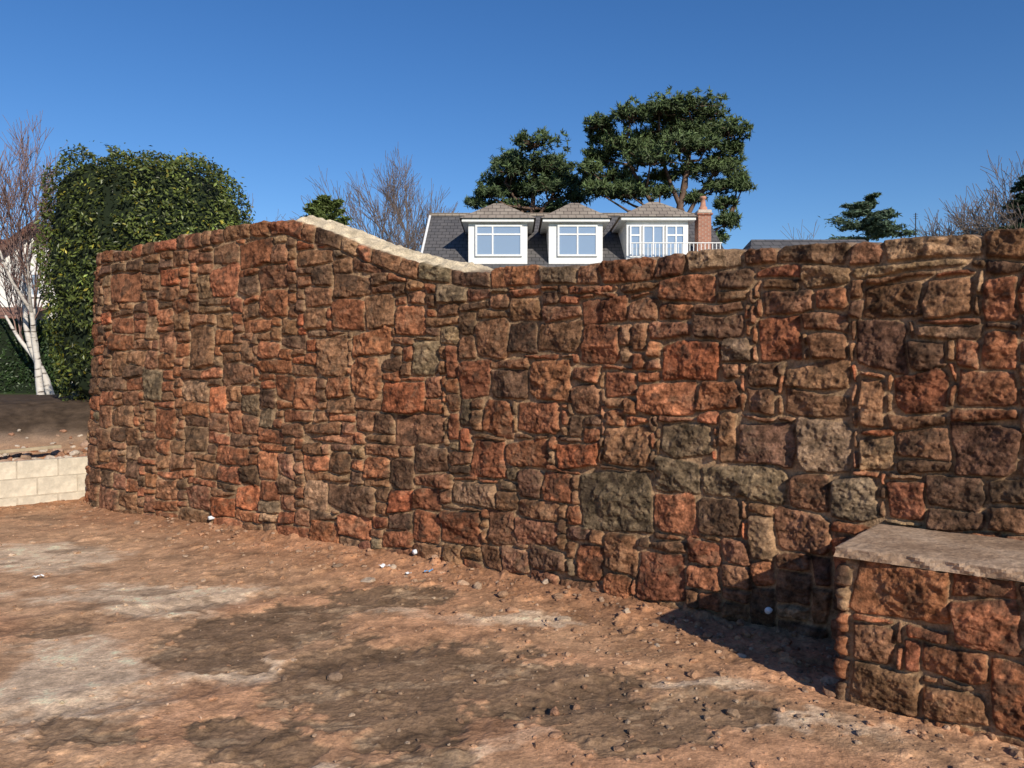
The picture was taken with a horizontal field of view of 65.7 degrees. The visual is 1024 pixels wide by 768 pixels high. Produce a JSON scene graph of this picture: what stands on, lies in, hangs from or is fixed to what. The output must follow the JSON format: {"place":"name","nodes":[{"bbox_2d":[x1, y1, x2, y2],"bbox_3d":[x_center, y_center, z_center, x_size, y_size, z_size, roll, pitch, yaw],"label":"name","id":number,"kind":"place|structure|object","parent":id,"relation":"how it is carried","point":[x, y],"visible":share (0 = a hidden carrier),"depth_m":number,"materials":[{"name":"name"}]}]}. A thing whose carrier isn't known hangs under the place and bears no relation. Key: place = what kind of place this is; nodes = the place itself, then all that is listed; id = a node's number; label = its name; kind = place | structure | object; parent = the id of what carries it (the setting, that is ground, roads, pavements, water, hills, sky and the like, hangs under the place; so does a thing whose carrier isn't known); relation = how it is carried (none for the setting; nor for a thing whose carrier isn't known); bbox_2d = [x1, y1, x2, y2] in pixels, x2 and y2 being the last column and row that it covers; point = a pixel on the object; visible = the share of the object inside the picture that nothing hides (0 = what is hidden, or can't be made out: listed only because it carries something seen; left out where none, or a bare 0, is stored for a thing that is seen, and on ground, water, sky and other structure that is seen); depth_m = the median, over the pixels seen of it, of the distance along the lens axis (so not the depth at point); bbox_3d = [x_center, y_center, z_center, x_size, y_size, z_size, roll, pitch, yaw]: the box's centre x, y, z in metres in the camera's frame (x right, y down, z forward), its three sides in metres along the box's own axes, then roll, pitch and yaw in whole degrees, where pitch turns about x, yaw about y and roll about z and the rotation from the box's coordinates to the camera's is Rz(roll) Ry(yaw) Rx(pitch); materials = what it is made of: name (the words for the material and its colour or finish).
{"place":"outdoors","nodes":[
{"label":"outdoors","id":0,"kind":"place"},
{"bbox_2d":[0,391,1023,767],"bbox_3d":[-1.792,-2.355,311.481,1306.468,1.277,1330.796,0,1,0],"label":"ground","id":1,"kind":"structure","parent":0,"point":[246,721],"depth_m":4.35,"materials":[{"name":"brown soil"}]},
{"bbox_2d":[0,124,61,394],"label":"birch tree","id":2,"kind":"object","parent":1,"relation":"on","point":[48,388],"visible":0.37,"depth_m":15.94,"materials":[{"name":"white plant"}]},
{"bbox_2d":[0,111,69,394],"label":"birch tree","id":3,"kind":"object","parent":1,"relation":"on","point":[24,269],"visible":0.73,"depth_m":14.77,"materials":[{"name":"white plant"}]},
{"bbox_2d":[0,317,76,393],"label":"clipped hedge","id":4,"kind":"object","parent":1,"relation":"on","point":[17,373],"visible":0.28,"depth_m":16.65,"materials":[{"name":"green plant"}]},
{"bbox_2d":[0,459,86,504],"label":"mortar bed","id":5,"kind":"object","parent":1,"relation":"on","point":[17,497],"depth_m":9.74,"materials":[{"name":"beige concrete"}]},
{"bbox_2d":[0,498,16,506],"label":"block","id":6,"kind":"structure","parent":5,"relation":"on","point":[8,502],"depth_m":9.51,"materials":[{"name":"concrete"}]},
{"bbox_2d":[0,478,35,497],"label":"block","id":7,"kind":"structure","parent":6,"relation":"on","point":[16,488],"depth_m":9.58,"materials":[{"name":"concrete"}]},
{"bbox_2d":[0,461,15,479],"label":"block","id":8,"kind":"structure","parent":7,"relation":"on","point":[7,469],"depth_m":9.51,"materials":[{"name":"concrete"}]},
{"bbox_2d":[15,458,56,478],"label":"block","id":9,"kind":"structure","parent":7,"relation":"on","point":[37,468],"depth_m":9.73,"materials":[{"name":"concrete"}]},
{"bbox_2d":[18,494,56,504],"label":"block","id":10,"kind":"structure","parent":5,"relation":"on","point":[35,500],"depth_m":9.73,"materials":[{"name":"concrete"}]},
{"bbox_2d":[59,491,85,499],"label":"block","id":11,"kind":"structure","parent":5,"relation":"on","point":[73,496],"depth_m":10.01,"materials":[{"name":"concrete"}]},
{"bbox_2d":[38,475,76,494],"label":"block","id":12,"kind":"structure","parent":11,"relation":"on","point":[57,484],"depth_m":9.89,"materials":[{"name":"concrete"}]},
{"bbox_2d":[57,456,88,474],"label":"block","id":13,"kind":"structure","parent":12,"relation":"on","point":[72,465],"depth_m":10.02,"materials":[{"name":"concrete"}]},
{"bbox_2d":[78,474,88,490],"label":"block","id":14,"kind":"structure","parent":11,"relation":"on","point":[81,483],"depth_m":10.10,"materials":[{"name":"concrete"}]},
{"bbox_2d":[0,429,88,461],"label":"rubble pile","id":15,"kind":"object","parent":1,"relation":"on","point":[26,455],"visible":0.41,"depth_m":10.37,"materials":[{"name":"stone"}]},
{"bbox_2d":[0,445,61,453],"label":"timber plank","id":16,"kind":"object","parent":15,"relation":"on","point":[30,449],"visible":1,"depth_m":9.96,"materials":[{"name":"brown wood"}]},
{"bbox_2d":[30,140,255,401],"bbox_3d":[-6.038,-1.581,13.340,3.155,4.632,2.976,0,1,0],"label":"evergreen bush","id":17,"kind":"object","parent":1,"relation":"on","point":[98,207],"visible":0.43,"depth_m":12.18,"materials":[{"name":"green plant"}]},
{"bbox_2d":[241,193,284,223],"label":"bare tree","id":18,"kind":"object","parent":1,"relation":"on","point":[252,205],"visible":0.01,"depth_m":46.24,"materials":[{"name":"plant"}]},
{"bbox_2d":[300,194,352,224],"bbox_3d":[-6.107,-2.925,25.824,2.014,6.495,1.509,0,1,0],"label":"cypress tree","id":19,"kind":"object","parent":1,"relation":"on","point":[324,206],"visible":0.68,"depth_m":25.59,"materials":[{"name":"green plant"}]},
{"bbox_2d":[289,185,421,251],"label":"bare tree","id":20,"kind":"object","parent":1,"relation":"on","point":[378,221],"visible":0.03,"depth_m":45.04,"materials":[{"name":"brown plant"}]},
{"bbox_2d":[292,148,457,251],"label":"bare tree","id":21,"kind":"object","parent":1,"relation":"on","point":[411,243],"visible":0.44,"depth_m":41.35,"materials":[{"name":"plant"}]},
{"bbox_2d":[0,500,1023,767],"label":"rubble stones","id":22,"kind":"object","parent":1,"relation":"on","point":[826,682],"visible":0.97,"depth_m":4.65,"materials":[{"name":"stone"},{"name":"red sandstone"}]},
{"bbox_2d":[83,215,1023,639],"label":"curved stone wall","id":23,"kind":"structure","parent":1,"relation":"on","point":[745,435],"depth_m":5.78,"materials":[{"name":"red stone"}]},
{"bbox_2d":[765,607,772,613],"bbox_3d":[1.594,1.391,4.900,0.040,0.040,0.083,1,1,39],"label":"weep pipe","id":24,"kind":"object","parent":23,"relation":"in","point":[768,610],"visible":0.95,"depth_m":4.87,"materials":[{"name":"white plastic"}]},
{"bbox_2d":[781,219,820,239],"bbox_3d":[13.492,-3.478,34.835,6.198,7.422,4.362,1,1,40],"label":"bare tree","id":25,"kind":"object","parent":1,"relation":"on","point":[813,235],"visible":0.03,"depth_m":34.66,"materials":[{"name":"plant"}]},
{"bbox_2d":[743,240,867,249],"bbox_3d":[9.673,-2.202,25.978,5.690,5.045,6.000,0,1,0],"label":"bungalow","id":26,"kind":"object","parent":1,"relation":"on","point":[755,244],"visible":0.02,"depth_m":25.69,"materials":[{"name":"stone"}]},
{"bbox_2d":[818,191,927,241],"bbox_3d":[14.198,-3.706,31.929,4.403,7.924,3.443,0,1,14],"label":"cedar tree","id":27,"kind":"object","parent":1,"relation":"on","point":[873,225],"visible":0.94,"depth_m":31.51,"materials":[{"name":"green plant"}]},
{"bbox_2d":[913,213,917,236],"bbox_3d":[15.226,-3.087,29.968,0.180,6.729,0.043,0,1,0],"label":"television aerial","id":28,"kind":"object","parent":1,"relation":"on","point":[915,216],"visible":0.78,"depth_m":29.93,"materials":[{"name":"grey metal"}]},
{"bbox_2d":[834,557,1023,747],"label":"stone wall","id":29,"kind":"structure","parent":1,"relation":"on","point":[940,648],"depth_m":3.63,"materials":[{"name":"red stone"}]},
{"bbox_2d":[834,524,1023,582],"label":"coping slab","id":30,"kind":"structure","parent":29,"relation":"on","point":[982,556],"depth_m":3.80,"materials":[{"name":"stone"}]},
{"bbox_2d":[909,151,1023,235],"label":"bare tree","id":31,"kind":"object","parent":1,"relation":"on","point":[978,229],"visible":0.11,"depth_m":35.61,"materials":[{"name":"plant"}]},
{"bbox_2d":[992,175,1023,229],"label":"fir tree","id":32,"kind":"object","parent":1,"relation":"on","point":[1019,186],"visible":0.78,"depth_m":33.90,"materials":[{"name":"green plant"}]},
{"bbox_2d":[0,0,1023,250],"label":"sky","id":33,"kind":"structure","parent":0,"point":[906,101],"materials":[{"name":"blue"}]},
{"bbox_2d":[462,126,595,212],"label":"pine tree","id":34,"kind":"object","parent":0,"point":[554,177],"visible":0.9,"depth_m":47.34,"materials":[{"name":"green plant"}]},
{"bbox_2d":[573,85,757,244],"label":"pine tree","id":35,"kind":"object","parent":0,"point":[644,146],"visible":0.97,"depth_m":43.20,"materials":[{"name":"green plant"}]},
{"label":"roof slopes","id":36,"kind":"object","parent":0,"visible":0},
{"bbox_2d":[0,222,42,249],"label":"bargeboards","id":37,"kind":"object","parent":36,"relation":"attached to","point":[22,233],"depth_m":22.59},
{"bbox_2d":[0,307,46,318],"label":"canopy roof","id":38,"kind":"structure","parent":36,"relation":"attached to","point":[8,314],"depth_m":22.05,"materials":[{"name":"red tile"}]},
{"bbox_2d":[0,231,72,382],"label":"gable front","id":39,"kind":"structure","parent":36,"relation":"attached to","point":[4,301],"depth_m":22.97,"materials":[{"name":"white paint"}]},
{"bbox_3d":[6.415,-4.944,29.261,0.024,0.484,0.024,0,1,0],"label":"baluster","id":40,"kind":"object","parent":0,"visible":0},
{"bbox_2d":[631,242,721,242],"bbox_3d":[6.064,-5.202,29.256,3.355,0.032,0.060,0,1,0],"label":"handrail","id":41,"kind":"object","parent":40,"relation":"on","point":[676,242],"visible":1,"depth_m":29.23,"materials":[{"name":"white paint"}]},
{"bbox_3d":[2.400,-1.742,29.483,11.300,4.450,0.200,0,1,0],"label":"front wall","id":42,"kind":"object","parent":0,"visible":0},
{"bbox_2d":[423,216,723,268],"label":"roof","id":43,"kind":"structure","parent":42,"relation":"on","point":[447,237],"depth_m":31.50,"materials":[{"name":"tile"}]},
{"bbox_2d":[421,214,430,252],"bbox_3d":[-3.485,-5.463,31.428,0.090,3.550,5.030,0,1,0],"label":"bargeboard","id":44,"kind":"object","parent":43,"relation":"attached to","point":[425,236],"visible":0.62,"depth_m":32.16,"materials":[{"name":"white paint"}]},
{"bbox_2d":[468,223,526,263],"bbox_3d":[-0.532,-5.077,31.547,2.226,2.074,3.200,0,1,0],"label":"dormer body","id":45,"kind":"object","parent":43,"relation":"on","point":[488,260],"visible":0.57,"depth_m":29.95,"materials":[{"name":"white paint"}]},
{"bbox_2d":[475,225,476,256],"bbox_3d":[-1.348,-5.402,29.904,0.070,1.184,0.080,0,1,0],"label":"window frame","id":46,"kind":"object","parent":45,"relation":"attached to","point":[475,240],"visible":1,"depth_m":29.86,"materials":[{"name":"white wood"}]},
{"bbox_2d":[460,203,535,231],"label":"dormer roof","id":47,"kind":"structure","parent":45,"relation":"on","point":[498,211],"depth_m":29.93,"materials":[{"name":"grey tile"}]},
{"bbox_2d":[462,219,533,233],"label":"dormer fascia","id":48,"kind":"structure","parent":45,"relation":"attached to","point":[529,222],"depth_m":29.71,"materials":[{"name":"white paint"}]},
{"bbox_2d":[477,254,519,256],"bbox_3d":[-0.500,-4.845,29.911,1.625,0.070,0.077,0,1,0],"label":"window rail","id":49,"kind":"object","parent":45,"relation":"attached to","point":[498,255],"depth_m":29.87,"materials":[{"name":"white wood"}]},
{"bbox_2d":[477,225,519,226],"bbox_3d":[-0.500,-5.960,29.899,1.625,0.070,0.077,0,1,0],"label":"window rail","id":50,"kind":"object","parent":45,"relation":"attached to","point":[498,225],"depth_m":29.86,"materials":[{"name":"white wood"}]},
{"bbox_2d":[477,233,519,234],"bbox_3d":[-0.500,-5.637,29.903,1.625,0.060,0.064,0,1,0],"label":"window transom","id":51,"kind":"object","parent":45,"relation":"attached to","point":[498,233],"depth_m":29.87,"materials":[{"name":"white wood"}]},
{"bbox_2d":[477,227,519,253],"bbox_3d":[-0.500,-5.403,29.919,1.645,1.064,0.030,0,1,0],"label":"window glass","id":52,"kind":"object","parent":45,"relation":"attached to","point":[506,244],"visible":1,"depth_m":29.90,"materials":[{"name":"glass"}]},
{"bbox_2d":[520,225,521,256],"bbox_3d":[0.348,-5.402,29.904,0.070,1.184,0.080,0,1,0],"label":"window frame","id":53,"kind":"object","parent":45,"relation":"attached to","point":[520,240],"visible":1,"depth_m":29.86,"materials":[{"name":"white paint"}]},
{"bbox_2d":[430,213,693,215],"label":"ridge tiles","id":54,"kind":"object","parent":43,"relation":"on","point":[531,214],"visible":0.29,"depth_m":33.80,"materials":[{"name":"grey tile"}]},
{"bbox_2d":[546,223,602,263],"bbox_3d":[2.403,-5.077,31.547,2.032,2.074,3.200,0,1,0],"label":"dormer body","id":55,"kind":"object","parent":43,"relation":"on","point":[551,237],"visible":0.36,"depth_m":29.95,"materials":[{"name":"white paint"}]},
{"bbox_2d":[557,225,558,256],"bbox_3d":[1.749,-5.402,29.904,0.070,1.184,0.080,0,1,0],"label":"window frame","id":56,"kind":"object","parent":55,"relation":"attached to","point":[557,240],"visible":1,"depth_m":29.90,"materials":[{"name":"white paint"}]},
{"bbox_2d":[538,203,611,231],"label":"dormer roof","id":57,"kind":"structure","parent":55,"relation":"on","point":[574,211],"depth_m":29.90,"materials":[{"name":"grey tile"}]},
{"bbox_2d":[540,219,609,233],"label":"dormer fascia","id":58,"kind":"structure","parent":55,"relation":"attached to","point":[546,222],"depth_m":29.71,"materials":[{"name":"white paint"}]},
{"bbox_2d":[559,254,595,256],"bbox_3d":[2.468,-4.845,29.911,1.367,0.070,0.077,0,1,0],"label":"window rail","id":59,"kind":"object","parent":55,"relation":"attached to","point":[577,255],"depth_m":29.87,"materials":[{"name":"white wood"}]},
{"bbox_2d":[559,225,595,226],"bbox_3d":[2.468,-5.960,29.899,1.367,0.070,0.077,0,1,0],"label":"window rail","id":60,"kind":"object","parent":55,"relation":"attached to","point":[577,225],"depth_m":29.86,"materials":[{"name":"white wood"}]},
{"bbox_2d":[559,233,595,234],"bbox_3d":[2.468,-5.637,29.903,1.367,0.060,0.064,0,1,0],"label":"window transom","id":61,"kind":"object","parent":55,"relation":"attached to","point":[576,233],"depth_m":29.87,"materials":[{"name":"white wood"}]},
{"bbox_2d":[559,227,595,253],"bbox_3d":[2.468,-5.403,29.919,1.387,1.064,0.030,0,1,0],"label":"window glass","id":62,"kind":"object","parent":55,"relation":"attached to","point":[568,244],"visible":1,"depth_m":29.90,"materials":[{"name":"glass"}]},
{"bbox_2d":[596,225,597,256],"bbox_3d":[3.186,-5.402,29.904,0.070,1.184,0.080,0,1,0],"label":"window frame","id":63,"kind":"object","parent":55,"relation":"attached to","point":[596,240],"visible":1,"depth_m":29.86,"materials":[{"name":"white paint"}]},
{"bbox_2d":[618,221,687,259],"bbox_3d":[5.484,-5.109,31.547,2.323,2.139,3.200,0,1,0],"label":"dormer body","id":64,"kind":"object","parent":43,"relation":"on","point":[624,234],"visible":0.21,"depth_m":29.94,"materials":[{"name":"white paint"}]},
{"bbox_2d":[629,225,630,256],"bbox_3d":[4.464,-5.386,29.904,0.060,1.197,0.080,0,1,0],"label":"side light frame","id":65,"kind":"object","parent":64,"relation":"attached to","point":[630,243],"visible":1,"depth_m":29.87,"materials":[{"name":"white paint"}]},
{"bbox_2d":[631,227,638,254],"bbox_3d":[4.645,-5.386,29.919,0.323,1.097,0.030,0,1,0],"label":"side light glass","id":66,"kind":"object","parent":64,"relation":"attached to","point":[634,230],"visible":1,"depth_m":29.90,"materials":[{"name":"blue"}]},
{"bbox_2d":[639,225,640,256],"bbox_3d":[4.827,-5.386,29.904,0.060,1.197,0.080,0,1,0],"label":"side light frame","id":67,"kind":"object","parent":64,"relation":"attached to","point":[639,238],"visible":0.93,"depth_m":29.86,"materials":[{"name":"white paint"}]},
{"bbox_2d":[642,225,643,256],"bbox_3d":[4.948,-5.338,29.904,0.060,1.294,0.080,0,1,0],"label":"french door frame","id":68,"kind":"object","parent":64,"relation":"attached to","point":[642,240],"visible":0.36,"depth_m":29.89,"materials":[{"name":"white wood"}]},
{"bbox_2d":[644,227,661,256],"bbox_3d":[5.323,-5.338,29.919,0.710,1.194,0.030,0,1,0],"label":"french door glass","id":69,"kind":"object","parent":64,"relation":"attached to","point":[648,234],"visible":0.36,"depth_m":29.90,"materials":[{"name":"clear glass"}]},
{"bbox_2d":[644,225,662,226],"bbox_3d":[5.323,-5.955,29.899,0.690,0.060,0.077,0,1,0],"label":"french door rail","id":70,"kind":"object","parent":64,"relation":"attached to","point":[653,225],"visible":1,"depth_m":29.86,"materials":[{"name":"white wood"}]},
{"bbox_2d":[610,202,697,230],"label":"dormer roof","id":71,"kind":"structure","parent":64,"relation":"on","point":[653,209],"depth_m":29.97,"materials":[{"name":"grey tile"}]},
{"bbox_2d":[612,217,695,232],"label":"dormer fascia","id":72,"kind":"structure","parent":64,"relation":"attached to","point":[621,222],"depth_m":29.70,"materials":[{"name":"white paint"}]},
{"bbox_2d":[662,225,663,256],"bbox_3d":[5.697,-5.338,29.904,0.060,1.294,0.080,0,1,0],"label":"french door frame","id":73,"kind":"object","parent":64,"relation":"attached to","point":[662,239],"visible":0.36,"depth_m":29.89,"materials":[{"name":"white wood"}]},
{"bbox_2d":[665,225,666,255],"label":"window frame","id":74,"kind":"object","parent":64,"relation":"attached to","point":[665,240],"visible":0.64,"depth_m":29.90,"materials":[{"name":"white wood"}]},
{"bbox_2d":[667,225,682,226],"bbox_3d":[6.145,-5.955,29.899,0.593,0.060,0.077,0,1,0],"label":"window rail","id":75,"kind":"object","parent":64,"relation":"attached to","point":[674,225],"depth_m":29.86,"materials":[{"name":"white wood"}]},
{"bbox_2d":[667,227,682,254],"bbox_3d":[6.145,-5.386,29.919,0.613,1.097,0.030,0,1,0],"label":"window glass","id":76,"kind":"object","parent":64,"relation":"attached to","point":[670,230],"visible":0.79,"depth_m":29.90,"materials":[{"name":"glass"}]},
{"bbox_2d":[675,227,676,252],"bbox_3d":[6.176,-5.386,29.904,0.050,1.077,0.069,0,1,0],"label":"window mullion","id":77,"kind":"structure","parent":64,"relation":"attached to","point":[675,239],"depth_m":29.87},
{"bbox_2d":[683,225,684,253],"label":"window frame","id":78,"kind":"object","parent":64,"relation":"attached to","point":[683,239],"visible":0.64,"depth_m":29.86,"materials":[{"name":"white wood"}]},
{"bbox_2d":[695,215,710,250],"bbox_3d":[7.274,-5.058,30.247,0.484,2.664,0.600,0,1,0],"label":"chimney stack","id":79,"kind":"object","parent":43,"relation":"on","point":[702,228],"visible":0.29,"depth_m":29.94,"materials":[{"name":"red brick"}]},
{"bbox_2d":[694,210,711,214],"bbox_3d":[7.274,-6.519,30.232,0.524,0.129,0.640,0,1,0],"label":"chimney cap","id":80,"kind":"object","parent":79,"relation":"on","point":[703,211],"visible":0.66,"depth_m":29.93,"materials":[{"name":"beige concrete"}]},
{"bbox_2d":[699,196,706,209],"bbox_3d":[7.274,-6.859,30.228,0.334,0.550,0.334,0,1,0],"label":"chimney pot","id":81,"kind":"object","parent":80,"relation":"on","point":[702,204],"visible":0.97,"depth_m":30.13,"materials":[{"name":"orange ceramic"}]},
{"bbox_2d":[695,213,712,215],"bbox_3d":[7.274,-6.422,30.233,0.584,0.064,0.700,0,1,0],"label":"chimney band","id":82,"kind":"object","parent":79,"relation":"on","point":[711,214],"visible":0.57,"depth_m":29.90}
]}

